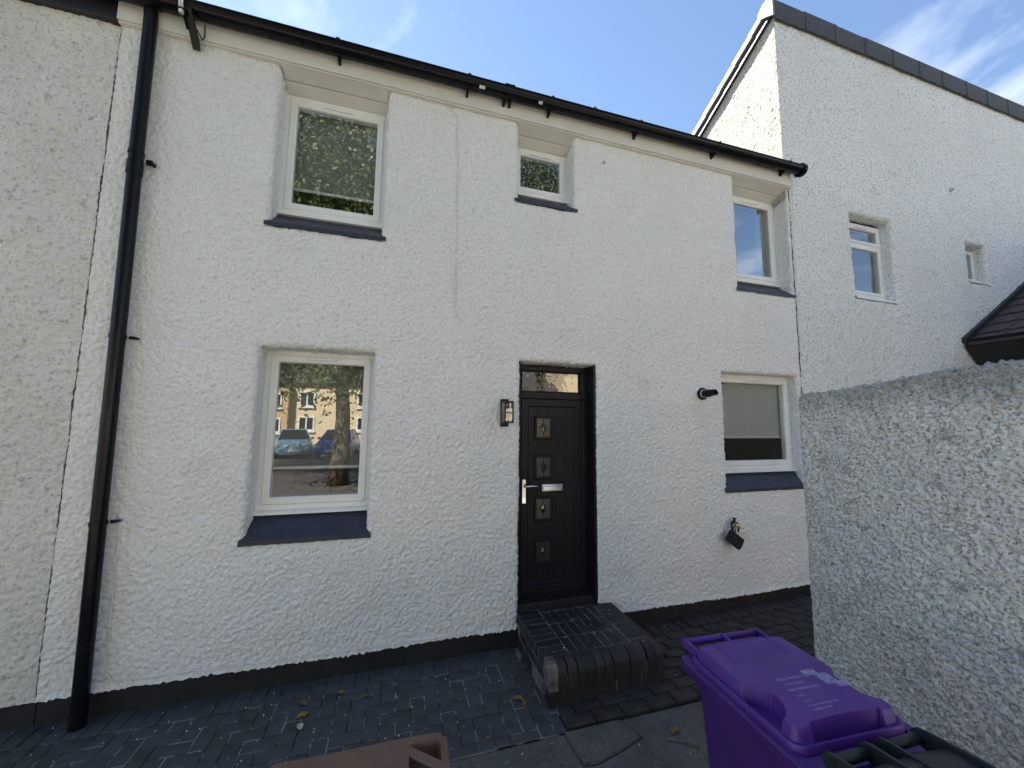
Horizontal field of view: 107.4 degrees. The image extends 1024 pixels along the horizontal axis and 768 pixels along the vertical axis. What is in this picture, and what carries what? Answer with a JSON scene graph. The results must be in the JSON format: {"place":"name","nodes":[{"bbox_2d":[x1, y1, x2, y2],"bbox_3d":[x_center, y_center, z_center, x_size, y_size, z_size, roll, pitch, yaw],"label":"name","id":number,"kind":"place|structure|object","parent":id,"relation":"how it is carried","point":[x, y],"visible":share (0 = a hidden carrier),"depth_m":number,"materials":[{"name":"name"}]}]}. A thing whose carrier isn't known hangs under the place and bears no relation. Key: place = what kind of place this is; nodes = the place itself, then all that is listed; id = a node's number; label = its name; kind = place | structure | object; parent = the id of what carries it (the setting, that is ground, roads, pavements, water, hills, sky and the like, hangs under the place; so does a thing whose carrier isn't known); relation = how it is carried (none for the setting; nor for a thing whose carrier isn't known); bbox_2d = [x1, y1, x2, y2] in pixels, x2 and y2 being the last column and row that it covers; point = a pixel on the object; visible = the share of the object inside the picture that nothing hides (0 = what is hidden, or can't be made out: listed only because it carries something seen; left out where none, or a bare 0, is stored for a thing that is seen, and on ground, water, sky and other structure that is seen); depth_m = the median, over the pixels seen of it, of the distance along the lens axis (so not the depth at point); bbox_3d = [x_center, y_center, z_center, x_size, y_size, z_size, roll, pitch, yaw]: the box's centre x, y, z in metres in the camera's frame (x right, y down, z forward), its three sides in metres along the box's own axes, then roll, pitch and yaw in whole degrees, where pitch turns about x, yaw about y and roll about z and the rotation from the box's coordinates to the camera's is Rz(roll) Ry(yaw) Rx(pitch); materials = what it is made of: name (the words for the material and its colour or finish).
{"place":"outdoors","nodes":[
{"label":"outdoors","id":0,"kind":"place"},
{"bbox_2d":[0,0,121,732],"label":"neighbour house","id":1,"kind":"structure","parent":0,"point":[58,62],"depth_m":2.65,"materials":[{"name":"paint"}]},
{"bbox_2d":[0,647,576,767],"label":"block paving","id":2,"kind":"structure","parent":0,"point":[464,726],"depth_m":2.49,"materials":[{"name":"grey brick"},{"name":"sand"}]},
{"bbox_2d":[296,723,302,729],"bbox_3d":[-1.384,2.231,2.457,0.049,0.014,0.052,0,-6,9],"label":"pebble","id":3,"kind":"object","parent":2,"relation":"on","point":[299,726],"visible":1,"depth_m":2.45,"materials":[{"name":"white stone"}]},
{"bbox_2d":[295,712,307,718],"bbox_3d":[-1.421,2.238,2.543,0.064,0.015,0.059,0,-6,2],"label":"fallen leaf","id":4,"kind":"object","parent":2,"relation":"on","point":[299,715],"visible":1,"depth_m":2.55,"materials":[{"name":"yellow plant"}]},
{"bbox_2d":[299,699,305,705],"bbox_3d":[-1.474,2.247,2.653,0.052,0.016,0.056,1,-6,-8],"label":"fallen leaf","id":5,"kind":"object","parent":2,"relation":"on","point":[302,702],"visible":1,"depth_m":2.66,"materials":[{"name":"brown plant"}]},
{"bbox_2d":[12,610,805,766],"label":"paint flecks","id":6,"kind":"object","parent":2,"relation":"on","point":[344,715],"visible":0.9,"depth_m":2.50,"materials":[{"name":"paint"}]},
{"bbox_2d":[449,701,708,767],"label":"flagged path","id":7,"kind":"structure","parent":0,"point":[613,744],"depth_m":2.33,"materials":[{"name":"concrete"}]},
{"bbox_2d":[271,733,449,767],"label":"wheelie bin","id":8,"kind":"object","parent":7,"relation":"on","point":[426,751],"visible":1,"depth_m":1.07,"materials":[{"name":"plastic"}]},
{"bbox_2d":[670,726,678,733],"bbox_3d":[1.061,2.257,2.454,0.056,0.018,0.052,0,-6,7],"label":"fallen leaf","id":9,"kind":"object","parent":7,"relation":"on","point":[674,729],"visible":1,"depth_m":2.46,"materials":[{"name":"brown plant"}]},
{"bbox_2d":[666,738,699,748],"bbox_3d":[1.073,2.253,2.368,0.197,0.012,0.032,-1,-6,18],"label":"twig","id":10,"kind":"object","parent":7,"relation":"on","point":[680,740],"visible":1,"depth_m":2.37,"materials":[{"name":"brown wood"}]},
{"bbox_2d":[681,628,925,767],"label":"wheelie bin","id":11,"kind":"object","parent":7,"relation":"on","point":[773,701],"visible":1,"depth_m":1.37,"materials":[{"name":"plastic"}]},
{"bbox_2d":[822,727,996,767],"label":"wheelie bin","id":12,"kind":"object","parent":7,"relation":"on","point":[881,752],"visible":1,"depth_m":1.11,"materials":[{"name":"plastic"}]},
{"bbox_2d":[198,0,1023,133],"label":"sky","id":13,"kind":"structure","parent":0,"point":[658,62],"materials":[{"name":"blue"}]},
{"bbox_2d":[556,591,814,729],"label":"brick paving","id":14,"kind":"structure","parent":0,"point":[788,618],"depth_m":3.42,"materials":[{"name":"grey brick"}]},
{"bbox_2d":[517,602,663,708],"bbox_3d":[0.606,2.221,3.162,0.950,0.330,0.808,2,-6,-16],"label":"door step","id":15,"kind":"object","parent":14,"relation":"on","point":[615,652],"depth_m":2.90,"materials":[{"name":"brick"}]},
{"label":"ground","id":16,"kind":"structure","parent":0,"visible":0},
{"bbox_2d":[34,0,810,732],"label":"terraced house","id":17,"kind":"structure","parent":16,"relation":"on","point":[344,296],"depth_m":3.33,"materials":[{"name":"white paint"}]},
{"bbox_2d":[178,0,205,51],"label":"tv aerial","id":18,"kind":"object","parent":17,"relation":"attached to","point":[186,12],"visible":1,"depth_m":2.95,"materials":[{"name":"black metal"}]},
{"bbox_2d":[237,350,374,546],"bbox_3d":[-1.642,0.488,3.169,0.938,1.545,0.298,2,-6,-16],"label":"window","id":19,"kind":"structure","parent":17,"relation":"in","point":[317,407],"depth_m":3.25,"materials":[{"name":"white plastic"}]},
{"bbox_2d":[264,94,386,240],"bbox_3d":[-1.609,-1.943,3.416,0.948,1.353,0.298,2,-6,-16],"label":"window","id":20,"kind":"structure","parent":17,"relation":"in","point":[330,150],"depth_m":3.52,"materials":[{"name":"white plastic"}]},
{"bbox_2d":[500,399,513,426],"bbox_3d":[-0.048,0.261,3.429,0.084,0.255,0.169,2,-6,-16],"label":"wall lamp","id":21,"kind":"object","parent":17,"relation":"attached to","point":[504,412],"visible":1,"depth_m":3.47,"materials":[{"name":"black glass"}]},
{"bbox_2d":[514,147,577,211],"bbox_3d":[0.322,-2.162,3.998,0.693,0.748,0.268,2,-6,-16],"label":"window","id":22,"kind":"structure","parent":17,"relation":"in","point":[557,200],"depth_m":4.06,"materials":[{"name":"white plastic"}]},
{"bbox_2d":[520,399,582,592],"bbox_3d":[0.405,1.078,3.751,0.674,1.862,0.117,2,-6,-16],"label":"door","id":23,"kind":"structure","parent":17,"relation":"in","point":[551,526],"depth_m":3.77,"materials":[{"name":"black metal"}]},
{"bbox_2d":[697,388,717,399],"bbox_3d":[2.138,0.100,4.081,0.136,0.136,0.204,2,-6,-16],"label":"boiler flue","id":24,"kind":"object","parent":17,"relation":"attached to","point":[703,393],"visible":1,"depth_m":4.09,"materials":[{"name":"black plastic"}]},
{"bbox_2d":[730,518,739,532],"bbox_3d":[2.402,1.530,4.078,0.109,0.162,0.103,2,-6,-16],"label":"garden tap","id":25,"kind":"object","parent":17,"relation":"attached to","point":[733,522],"visible":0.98,"depth_m":4.06,"materials":[{"name":"gold metal"}]},
{"bbox_2d":[725,525,743,549],"bbox_3d":[2.381,1.638,4.030,0.228,0.266,0.053,2,-6,-16],"label":"tap cover","id":26,"kind":"object","parent":25,"relation":"hanging from","point":[734,539],"visible":1,"depth_m":4.00,"materials":[{"name":"plastic"}]},
{"bbox_2d":[720,374,803,492],"bbox_3d":[2.911,0.564,4.473,1.218,1.350,0.208,2,-6,-16],"label":"window","id":27,"kind":"structure","parent":17,"relation":"in","point":[751,404],"depth_m":4.55,"materials":[{"name":"white plastic"}]},
{"bbox_2d":[733,196,795,297],"bbox_3d":[3.084,-1.752,4.783,0.943,1.353,0.268,2,-6,-16],"label":"window","id":28,"kind":"structure","parent":17,"relation":"in","point":[769,285],"depth_m":4.90,"materials":[{"name":"white plastic"}]},
{"bbox_2d":[692,0,1023,393],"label":"tall house","id":29,"kind":"structure","parent":16,"relation":"on","point":[907,214],"depth_m":5.46,"materials":[{"name":"white paint"}]},
{"bbox_2d":[849,223,900,303],"bbox_3d":[5.019,-1.716,5.330,0.883,1.185,0.218,2,-6,-16],"label":"window","id":30,"kind":"structure","parent":29,"relation":"in","point":[874,248],"depth_m":5.44,"materials":[{"name":"white plastic"}]},
{"bbox_2d":[965,251,991,285],"bbox_3d":[7.322,-1.870,6.033,0.563,0.625,0.218,2,-6,-16],"label":"window","id":31,"kind":"structure","parent":29,"relation":"in","point":[969,255],"depth_m":6.13,"materials":[{"name":"white plastic"}]},
{"bbox_2d":[798,359,1023,767],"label":"garden wall","id":32,"kind":"structure","parent":16,"relation":"on","point":[913,485],"depth_m":2.06,"materials":[{"name":"grey stone"}]},
{"bbox_2d":[961,282,1023,365],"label":"roof","id":33,"kind":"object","parent":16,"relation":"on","point":[995,335],"visible":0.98,"depth_m":5.54,"materials":[{"name":"brown tile"}]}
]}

